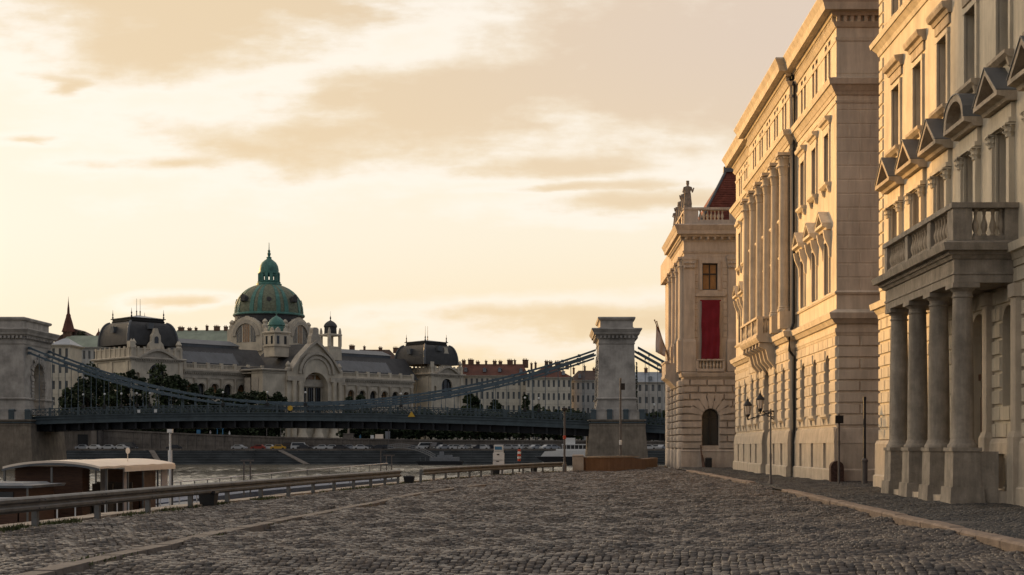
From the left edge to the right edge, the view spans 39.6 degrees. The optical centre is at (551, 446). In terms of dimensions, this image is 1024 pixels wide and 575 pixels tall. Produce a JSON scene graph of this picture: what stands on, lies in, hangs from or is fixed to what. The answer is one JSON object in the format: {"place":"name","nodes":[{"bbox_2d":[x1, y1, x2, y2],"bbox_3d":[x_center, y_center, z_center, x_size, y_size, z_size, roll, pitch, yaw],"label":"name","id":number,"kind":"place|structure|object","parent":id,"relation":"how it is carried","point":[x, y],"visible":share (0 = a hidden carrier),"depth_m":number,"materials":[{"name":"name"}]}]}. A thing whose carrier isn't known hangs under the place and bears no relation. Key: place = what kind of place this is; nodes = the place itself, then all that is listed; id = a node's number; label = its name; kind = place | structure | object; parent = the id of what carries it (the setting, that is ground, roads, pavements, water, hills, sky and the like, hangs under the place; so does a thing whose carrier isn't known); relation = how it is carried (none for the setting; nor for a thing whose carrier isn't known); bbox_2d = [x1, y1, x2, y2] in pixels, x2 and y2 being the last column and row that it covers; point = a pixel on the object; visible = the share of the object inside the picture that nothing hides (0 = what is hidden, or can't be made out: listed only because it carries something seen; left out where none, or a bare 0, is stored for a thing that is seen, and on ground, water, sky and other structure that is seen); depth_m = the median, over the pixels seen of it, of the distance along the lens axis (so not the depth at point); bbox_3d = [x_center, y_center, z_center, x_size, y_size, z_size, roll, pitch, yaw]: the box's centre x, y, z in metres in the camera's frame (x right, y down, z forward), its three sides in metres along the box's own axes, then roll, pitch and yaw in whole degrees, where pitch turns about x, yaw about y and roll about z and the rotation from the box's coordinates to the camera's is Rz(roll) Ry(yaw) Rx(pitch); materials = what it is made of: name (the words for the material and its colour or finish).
{"place":"outdoors","nodes":[
{"label":"outdoors","id":0,"kind":"place"},
{"bbox_2d":[0,464,669,489],"bbox_3d":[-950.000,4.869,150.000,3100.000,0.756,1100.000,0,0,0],"label":"river water","id":1,"kind":"structure","parent":0,"point":[183,472],"depth_m":277.49,"materials":[{"name":"grey liquid"}]},
{"bbox_2d":[0,317,66,469],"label":"bridge tower","id":2,"kind":"structure","parent":1,"relation":"in","point":[22,439],"depth_m":299.32,"materials":[{"name":"stone"}]},
{"bbox_2d":[2,458,198,518],"bbox_3d":[-15.650,2.844,50.000,5.900,4.812,24.000,0,0,0],"label":"houseboat","id":3,"kind":"object","parent":1,"relation":"on","point":[74,475],"visible":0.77,"depth_m":46.87,"materials":[{"name":"white wood"}]},
{"bbox_2d":[0,481,65,524],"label":"wheelhouse","id":4,"kind":"object","parent":3,"relation":"on","point":[21,488],"visible":0.54,"depth_m":42.30,"materials":[{"name":"brown wood"}]},
{"bbox_2d":[0,492,13,496],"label":"cabin window","id":5,"kind":"structure","parent":4,"relation":"in","point":[2,494],"depth_m":42.26,"materials":[{"name":"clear glass"}]},
{"bbox_2d":[0,495,196,522],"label":"deck railing","id":6,"kind":"object","parent":3,"relation":"on","point":[92,507],"visible":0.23,"depth_m":44.98,"materials":[{"name":"white paint"}]},
{"bbox_2d":[167,429,172,485],"bbox_3d":[-15.150,0.880,56.500,0.200,3.140,0.200,0,0,0],"label":"signal mast","id":7,"kind":"object","parent":3,"relation":"on","point":[169,431],"visible":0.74,"depth_m":56.45,"materials":[{"name":"white paint"}]},
{"bbox_2d":[156,463,396,504],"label":"floating jetty","id":8,"kind":"object","parent":1,"relation":"on","point":[254,493],"visible":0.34,"depth_m":78.14,"materials":[{"name":"white paint"}]},
{"bbox_2d":[240,460,253,494],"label":"jetty mast","id":9,"kind":"object","parent":8,"relation":"attached to","point":[244,472],"visible":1,"depth_m":65.97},
{"bbox_2d":[416,452,463,464],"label":"barge","id":10,"kind":"object","parent":1,"relation":"on","point":[441,458],"visible":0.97,"depth_m":373.50},
{"bbox_2d":[388,444,434,456],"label":"gangway","id":11,"kind":"object","parent":10,"relation":"on","point":[391,446],"visible":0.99,"depth_m":384.00,"materials":[{"name":"white paint"}]},
{"bbox_2d":[536,438,585,464],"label":"passenger ship","id":12,"kind":"object","parent":1,"relation":"on","point":[572,448],"visible":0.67,"depth_m":369.70,"materials":[{"name":"white paint"}]},
{"bbox_2d":[585,317,647,458],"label":"bridge tower","id":13,"kind":"structure","parent":1,"relation":"in","point":[614,339],"depth_m":298.78,"materials":[{"name":"stone"}]},
{"bbox_2d":[28,347,664,440],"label":"chain bridge","id":14,"kind":"structure","parent":13,"relation":"attached to","point":[99,421],"depth_m":301.15,"materials":[{"name":"metal"}]},
{"bbox_2d":[66,450,664,463],"bbox_3d":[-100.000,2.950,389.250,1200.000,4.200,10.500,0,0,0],"label":"embankment","id":15,"kind":"structure","parent":0,"point":[311,457],"depth_m":389.85,"materials":[{"name":"stone"}]},
{"bbox_2d":[277,450,308,463],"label":"stone steps","id":16,"kind":"structure","parent":15,"relation":"on","point":[293,457],"depth_m":388.71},
{"bbox_2d":[66,449,664,450],"bbox_3d":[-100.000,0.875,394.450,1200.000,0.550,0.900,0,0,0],"label":"embankment edge","id":17,"kind":"object","parent":15,"relation":"on","point":[321,449],"visible":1,"depth_m":394.00,"materials":[{"name":"stone"}]},
{"bbox_2d":[0,0,815,376],"label":"sky","id":18,"kind":"structure","parent":0,"point":[502,179],"materials":[{"name":"beige"}]},
{"bbox_2d":[0,466,1023,574],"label":"cobblestone road","id":19,"kind":"structure","parent":0,"point":[661,520],"depth_m":25.86,"materials":[{"name":"stone"}]},
{"bbox_2d":[199,490,218,505],"bbox_3d":[-9.550,1.430,39.600,0.510,0.440,0.510,0,0,0],"label":"waste bin","id":20,"kind":"object","parent":19,"relation":"on","point":[211,499],"visible":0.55,"depth_m":39.40,"materials":[{"name":"black metal"}]},
{"bbox_2d":[14,478,541,574],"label":"gutter strip","id":21,"kind":"object","parent":19,"relation":"on","point":[82,565],"visible":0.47,"depth_m":23.24,"materials":[{"name":"stone"}]},
{"bbox_2d":[0,471,559,565],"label":"weeds","id":22,"kind":"object","parent":19,"relation":"on","point":[3,528],"visible":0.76,"depth_m":33.96,"materials":[{"name":"plant"}]},
{"bbox_2d":[403,475,414,483],"bbox_3d":[-6.350,1.470,63.400,0.510,0.360,0.510,0,0,0],"label":"waste bin","id":23,"kind":"object","parent":19,"relation":"on","point":[409,478],"visible":0.91,"depth_m":63.19,"materials":[{"name":"black metal"}]},
{"bbox_2d":[493,444,503,472],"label":"ticket kiosk","id":24,"kind":"object","parent":19,"relation":"on","point":[498,455],"visible":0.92,"depth_m":92.00,"materials":[{"name":"white paint"}]},
{"bbox_2d":[561,407,566,471],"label":"pole","id":25,"kind":"object","parent":19,"relation":"on","point":[564,464],"visible":1,"depth_m":90.14,"materials":[{"name":"black metal"}]},
{"bbox_2d":[619,378,624,455],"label":"pole","id":26,"kind":"object","parent":19,"relation":"on","point":[622,386],"visible":0.66,"depth_m":97.94,"materials":[{"name":"white paint"}]},
{"bbox_2d":[748,483,780,490],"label":"driveway setts","id":27,"kind":"structure","parent":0,"point":[770,488],"depth_m":54.63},
{"bbox_2d":[768,163,789,388],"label":"drainpipe","id":28,"kind":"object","parent":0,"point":[789,163],"depth_m":71.99,"materials":[{"name":"grey metal"}]},
{"bbox_2d":[678,468,1019,524],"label":"pavement","id":29,"kind":"structure","parent":0,"point":[942,521],"depth_m":29.66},
{"bbox_2d":[722,0,879,480],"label":"corniced palace","id":30,"kind":"structure","parent":29,"relation":"on","point":[801,157],"depth_m":67.33,"materials":[{"name":"paint"}]},
{"bbox_2d":[679,467,1023,539],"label":"pavement setts","id":31,"kind":"structure","parent":29,"relation":"on","point":[861,493],"depth_m":37.67,"materials":[{"name":"stone"}]},
{"bbox_2d":[743,391,773,483],"bbox_3d":[8.300,-0.350,57.000,1.260,3.800,0.361,0,0,0],"label":"street lamp","id":32,"kind":"object","parent":31,"relation":"on","point":[760,399],"visible":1,"depth_m":56.97,"materials":[{"name":"black metal"}]},
{"bbox_2d":[829,461,843,481],"bbox_3d":[12.280,1.075,61.300,0.560,0.910,0.400,0,0,0],"label":"waste bin","id":33,"kind":"object","parent":31,"relation":"on","point":[833,471],"visible":0.88,"depth_m":61.10,"materials":[{"name":"metal"}]},
{"bbox_2d":[835,414,842,483],"bbox_3d":[12.035,0.100,59.491,0.330,2.900,0.142,0,0,0],"label":"sign post","id":34,"kind":"object","parent":31,"relation":"on","point":[838,418],"visible":1,"depth_m":59.46,"materials":[{"name":"black metal"}]},
{"bbox_2d":[861,397,867,482],"bbox_3d":[12.900,-0.250,58.600,0.280,3.600,0.280,0,0,0],"label":"bollard pole","id":35,"kind":"object","parent":31,"relation":"on","point":[864,460],"visible":0.87,"depth_m":58.54,"materials":[{"name":"black metal"}]},
{"bbox_2d":[869,0,1023,506],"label":"portico building","id":36,"kind":"structure","parent":29,"relation":"on","point":[947,308],"depth_m":40.92,"materials":[{"name":"beige paint"}]},
{"bbox_2d":[978,337,981,433],"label":"window","id":37,"kind":"structure","parent":36,"relation":"in","point":[980,375],"depth_m":42.08,"materials":[{"name":"brown wood"}]},
{"bbox_3d":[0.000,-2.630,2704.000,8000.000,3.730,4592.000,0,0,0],"label":"far ground","id":38,"kind":"structure","parent":0,"visible":0},
{"bbox_2d":[50,338,84,413],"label":"apartment block","id":39,"kind":"structure","parent":38,"relation":"on","point":[68,348],"depth_m":470.00,"materials":[{"name":"stone"}]},
{"bbox_2d":[58,387,79,414],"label":"tree","id":40,"kind":"object","parent":38,"relation":"on","point":[60,402],"visible":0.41,"depth_m":426.67,"materials":[{"name":"green plant"}]},
{"bbox_2d":[55,297,93,341],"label":"church spire","id":41,"kind":"structure","parent":38,"relation":"on","point":[68,325],"depth_m":699.03,"materials":[{"name":"brick"}]},
{"bbox_2d":[62,382,91,414],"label":"tree","id":42,"kind":"object","parent":38,"relation":"on","point":[74,404],"visible":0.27,"depth_m":423.52,"materials":[{"name":"green plant"}]},
{"bbox_2d":[73,361,103,414],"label":"tree","id":43,"kind":"object","parent":38,"relation":"on","point":[84,384],"visible":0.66,"depth_m":418.66,"materials":[{"name":"green plant"}]},
{"bbox_2d":[66,330,116,399],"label":"apartment block","id":44,"kind":"structure","parent":38,"relation":"on","point":[89,343],"depth_m":520.70,"materials":[{"name":"stone"}]},
{"bbox_2d":[87,372,114,412],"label":"tree","id":45,"kind":"object","parent":38,"relation":"on","point":[105,386],"visible":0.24,"depth_m":422.76,"materials":[{"name":"green plant"}]},
{"bbox_2d":[98,372,125,412],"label":"tree","id":46,"kind":"object","parent":38,"relation":"on","point":[114,397],"visible":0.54,"depth_m":416.88,"materials":[{"name":"green plant"}]},
{"bbox_2d":[123,369,139,410],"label":"tree","id":47,"kind":"object","parent":38,"relation":"on","point":[131,373],"visible":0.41,"depth_m":419.41,"materials":[{"name":"green plant"}]},
{"bbox_2d":[135,377,148,409],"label":"tree","id":48,"kind":"object","parent":38,"relation":"on","point":[141,379],"visible":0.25,"depth_m":423.84,"materials":[{"name":"green plant"}]},
{"bbox_2d":[141,362,172,412],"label":"tree","id":49,"kind":"object","parent":38,"relation":"on","point":[154,372],"visible":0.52,"depth_m":417.40,"materials":[{"name":"green plant"}]},
{"bbox_2d":[159,374,188,431],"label":"tree","id":50,"kind":"object","parent":38,"relation":"on","point":[175,381],"visible":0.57,"depth_m":415.03,"materials":[{"name":"green plant"}]},
{"bbox_2d":[180,379,200,412],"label":"tree","id":51,"kind":"object","parent":38,"relation":"on","point":[192,386],"visible":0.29,"depth_m":419.19,"materials":[{"name":"green plant"}]},
{"bbox_2d":[188,383,212,412],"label":"tree","id":52,"kind":"object","parent":38,"relation":"on","point":[200,397],"visible":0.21,"depth_m":423.57,"materials":[{"name":"green plant"}]},
{"bbox_2d":[176,324,227,340],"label":"apartment block","id":53,"kind":"structure","parent":38,"relation":"on","point":[216,334],"depth_m":566.21,"materials":[{"name":"stone"}]},
{"bbox_2d":[207,410,226,434],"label":"street tree","id":54,"kind":"object","parent":38,"relation":"on","point":[215,431],"visible":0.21,"depth_m":411.47,"materials":[{"name":"green plant"}]},
{"bbox_2d":[214,388,230,411],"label":"tree","id":55,"kind":"object","parent":38,"relation":"on","point":[219,393],"visible":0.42,"depth_m":427.12,"materials":[{"name":"green plant"}]},
{"bbox_2d":[228,391,247,411],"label":"tree","id":56,"kind":"object","parent":38,"relation":"on","point":[239,395],"visible":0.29,"depth_m":431.11,"materials":[{"name":"green plant"}]},
{"bbox_2d":[244,390,260,411],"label":"tree","id":57,"kind":"object","parent":38,"relation":"on","point":[251,395],"visible":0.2,"depth_m":435.04,"materials":[{"name":"green plant"}]},
{"bbox_2d":[247,411,265,435],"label":"street tree","id":58,"kind":"object","parent":38,"relation":"on","point":[257,432],"visible":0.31,"depth_m":413.34,"materials":[{"name":"green plant"}]},
{"bbox_2d":[257,391,272,411],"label":"tree","id":59,"kind":"object","parent":38,"relation":"on","point":[262,395],"visible":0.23,"depth_m":428.85,"materials":[{"name":"green plant"}]},
{"bbox_2d":[259,428,281,437],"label":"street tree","id":60,"kind":"object","parent":38,"relation":"on","point":[269,430],"visible":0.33,"depth_m":415.57,"materials":[{"name":"green plant"}]},
{"bbox_2d":[264,411,285,436],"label":"street tree","id":61,"kind":"object","parent":38,"relation":"on","point":[273,433],"visible":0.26,"depth_m":415.90,"materials":[{"name":"green plant"}]},
{"bbox_2d":[91,249,465,439],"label":"domed palace","id":62,"kind":"structure","parent":38,"relation":"on","point":[272,344],"depth_m":474.83,"materials":[{"name":"stone"}]},
{"bbox_2d":[237,326,241,342],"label":"lunette window","id":63,"kind":"structure","parent":62,"relation":"in","point":[239,333],"depth_m":494.15,"materials":[{"name":"grey glass"}]},
{"bbox_2d":[243,324,248,341],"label":"lunette window","id":64,"kind":"structure","parent":62,"relation":"in","point":[246,326],"depth_m":492.95,"materials":[{"name":"orange glass"}]},
{"bbox_2d":[298,326,301,343],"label":"lunette window","id":65,"kind":"structure","parent":62,"relation":"in","point":[299,327],"depth_m":499.61,"materials":[{"name":"orange glass"}]},
{"bbox_2d":[308,387,312,412],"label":"window","id":66,"kind":"structure","parent":62,"relation":"in","point":[310,390],"depth_m":473.71,"materials":[{"name":"black glass"}]},
{"bbox_2d":[306,373,321,380],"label":"window","id":67,"kind":"structure","parent":62,"relation":"in","point":[311,377],"depth_m":474.35,"materials":[{"name":"orange glass"}]},
{"bbox_2d":[315,388,320,412],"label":"window","id":68,"kind":"structure","parent":62,"relation":"in","point":[317,390],"depth_m":476.38,"materials":[{"name":"black glass"}]},
{"bbox_2d":[442,379,450,396],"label":"window","id":69,"kind":"structure","parent":62,"relation":"in","point":[446,383],"depth_m":531.18,"materials":[{"name":"black glass"}]},
{"bbox_2d":[271,391,287,411],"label":"tree","id":70,"kind":"object","parent":38,"relation":"on","point":[277,396],"visible":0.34,"depth_m":428.73,"materials":[{"name":"green plant"}]},
{"bbox_2d":[336,410,356,437],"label":"street tree","id":71,"kind":"object","parent":38,"relation":"on","point":[341,432],"visible":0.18,"depth_m":414.12,"materials":[{"name":"green plant"}]},
{"bbox_2d":[362,410,380,437],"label":"street tree","id":72,"kind":"object","parent":38,"relation":"on","point":[369,432],"visible":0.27,"depth_m":411.70,"materials":[{"name":"green plant"}]},
{"bbox_2d":[349,344,397,358],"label":"apartment block","id":73,"kind":"structure","parent":38,"relation":"on","point":[352,347],"depth_m":599.30,"materials":[{"name":"brick"}]},
{"bbox_2d":[377,412,396,438],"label":"street tree","id":74,"kind":"object","parent":38,"relation":"on","point":[382,431],"visible":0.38,"depth_m":410.64,"materials":[{"name":"green plant"}]},
{"bbox_2d":[402,412,421,438],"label":"street tree","id":75,"kind":"object","parent":38,"relation":"on","point":[413,434],"visible":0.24,"depth_m":413.55,"materials":[{"name":"green plant"}]},
{"bbox_2d":[426,412,448,438],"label":"street tree","id":76,"kind":"object","parent":38,"relation":"on","point":[434,432],"visible":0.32,"depth_m":415.09,"materials":[{"name":"green plant"}]},
{"bbox_2d":[448,409,463,439],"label":"street tree","id":77,"kind":"object","parent":38,"relation":"on","point":[458,434],"visible":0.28,"depth_m":413.30,"materials":[{"name":"green plant"}]},
{"bbox_2d":[460,393,474,439],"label":"tree","id":78,"kind":"object","parent":38,"relation":"on","point":[464,399],"visible":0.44,"depth_m":478.84,"materials":[{"name":"green plant"}]},
{"bbox_2d":[462,407,478,439],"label":"street tree","id":79,"kind":"object","parent":38,"relation":"on","point":[465,436],"visible":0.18,"depth_m":412.21,"materials":[{"name":"green plant"}]},
{"bbox_2d":[466,411,487,439],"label":"street tree","id":80,"kind":"object","parent":38,"relation":"on","point":[481,434],"visible":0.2,"depth_m":412.64,"materials":[{"name":"green plant"}]},
{"bbox_2d":[471,395,482,439],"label":"tree","id":81,"kind":"object","parent":38,"relation":"on","point":[476,400],"visible":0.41,"depth_m":478.91,"materials":[{"name":"green plant"}]},
{"bbox_2d":[461,358,528,439],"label":"apartment block","id":82,"kind":"structure","parent":38,"relation":"on","point":[477,372],"depth_m":545.29,"materials":[{"name":"brick"}]},
{"bbox_2d":[487,399,502,412],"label":"tree","id":83,"kind":"object","parent":38,"relation":"on","point":[499,406],"visible":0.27,"depth_m":468.73,"materials":[{"name":"green plant"}]},
{"bbox_2d":[488,410,507,439],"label":"street tree","id":84,"kind":"object","parent":38,"relation":"on","point":[495,436],"visible":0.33,"depth_m":412.67,"materials":[{"name":"green plant"}]},
{"bbox_2d":[511,409,531,439],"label":"street tree","id":85,"kind":"object","parent":38,"relation":"on","point":[517,435],"visible":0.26,"depth_m":411.12,"materials":[{"name":"green plant"}]},
{"bbox_2d":[521,394,530,439],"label":"tree","id":86,"kind":"object","parent":38,"relation":"on","point":[526,403],"visible":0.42,"depth_m":469.38,"materials":[{"name":"green plant"}]},
{"bbox_2d":[533,407,553,439],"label":"street tree","id":87,"kind":"object","parent":38,"relation":"on","point":[539,435],"visible":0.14,"depth_m":411.50,"materials":[{"name":"green plant"}]},
{"bbox_2d":[524,360,573,439],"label":"apartment block","id":88,"kind":"structure","parent":38,"relation":"on","point":[557,390],"depth_m":540.00,"materials":[{"name":"brick"}]},
{"bbox_2d":[572,411,586,439],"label":"street tree","id":89,"kind":"object","parent":38,"relation":"on","point":[578,437],"visible":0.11,"depth_m":411.75,"materials":[{"name":"green plant"}]},
{"bbox_2d":[572,365,595,439],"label":"apartment block","id":90,"kind":"structure","parent":38,"relation":"on","point":[583,390],"depth_m":560.00,"materials":[{"name":"stone"}]},
{"bbox_2d":[635,367,664,440],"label":"apartment block","id":91,"kind":"structure","parent":38,"relation":"on","point":[647,389],"depth_m":600.00,"materials":[{"name":"brick"}]},
{"bbox_2d":[651,410,664,440],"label":"street tree","id":92,"kind":"object","parent":38,"relation":"on","point":[662,413],"visible":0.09,"depth_m":411.37,"materials":[{"name":"green plant"}]},
{"label":"ground","id":93,"kind":"structure","parent":0,"visible":0},
{"bbox_2d":[661,166,735,468],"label":"banner building","id":94,"kind":"structure","parent":93,"relation":"on","point":[698,264],"depth_m":103.98,"materials":[{"name":"brown stone"}]},
{"bbox_2d":[654,319,669,358],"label":"flag","id":95,"kind":"object","parent":94,"relation":"attached to","point":[660,347],"visible":1,"depth_m":107.10,"materials":[{"name":"white fabric"}]},
{"bbox_2d":[682,181,693,206],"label":"roof statue","id":96,"kind":"object","parent":94,"relation":"on","point":[687,189],"visible":1,"depth_m":104.34,"materials":[{"name":"stone"}]},
{"bbox_2d":[702,264,716,289],"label":"window","id":97,"kind":"structure","parent":94,"relation":"in","point":[709,271],"depth_m":104.29,"materials":[{"name":"orange glass"}]},
{"bbox_2d":[702,409,717,444],"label":"window","id":98,"kind":"structure","parent":94,"relation":"in","point":[709,417],"depth_m":104.39,"materials":[{"name":"black glass"}]},
{"bbox_2d":[700,300,720,358],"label":"banner","id":99,"kind":"object","parent":94,"relation":"on","point":[710,330],"visible":1,"depth_m":103.71,"materials":[{"name":"fabric"}]},
{"bbox_2d":[686,470,1023,551],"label":"kerb","id":100,"kind":"structure","parent":93,"relation":"on","point":[1004,543],"depth_m":29.82,"materials":[{"name":"stone"}]},
{"label":"lower road","id":101,"kind":"structure","parent":0,"visible":0},
{"bbox_2d":[69,430,102,448],"bbox_3d":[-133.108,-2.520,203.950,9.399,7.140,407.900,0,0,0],"label":"stone portal","id":102,"kind":"object","parent":101,"relation":"on","point":[87,438],"visible":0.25,"depth_m":406.10,"materials":[{"name":"grey stone"}]},
{"bbox_2d":[78,434,87,445],"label":"opening door","id":103,"kind":"structure","parent":102,"relation":"in","point":[82,438],"depth_m":405.98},
{"bbox_2d":[119,442,137,448],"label":"parked van","id":104,"kind":"object","parent":101,"relation":"on","point":[131,445],"visible":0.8,"depth_m":400.63,"materials":[{"name":"white metal"}]},
{"bbox_2d":[290,442,305,448],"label":"parked van","id":105,"kind":"object","parent":101,"relation":"on","point":[294,445],"visible":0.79,"depth_m":400.58,"materials":[{"name":"white metal"}]},
{"bbox_2d":[64,430,664,448],"bbox_3d":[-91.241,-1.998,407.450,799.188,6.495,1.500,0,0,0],"label":"retaining wall","id":106,"kind":"structure","parent":101,"relation":"on","point":[148,440],"depth_m":407.00,"materials":[{"name":"stone"}]},
{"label":"quay wall","id":107,"kind":"structure","parent":0,"visible":0},
{"bbox_2d":[0,466,667,526],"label":"quay coping","id":108,"kind":"object","parent":107,"relation":"on","point":[103,515],"visible":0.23,"depth_m":38.55,"materials":[{"name":"stone"}]},
{"bbox_2d":[0,470,402,526],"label":"guard rail","id":109,"kind":"object","parent":108,"relation":"on","point":[34,505],"visible":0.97,"depth_m":35.95,"materials":[{"name":"metal"}]},
{"bbox_2d":[419,462,562,482],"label":"guard rail","id":110,"kind":"object","parent":108,"relation":"on","point":[454,469],"visible":0.91,"depth_m":76.52,"materials":[{"name":"metal"}]},
{"bbox_2d":[572,455,657,470],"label":"parapet wall","id":111,"kind":"structure","parent":108,"relation":"on","point":[599,463],"depth_m":95.09,"materials":[{"name":"stone"}]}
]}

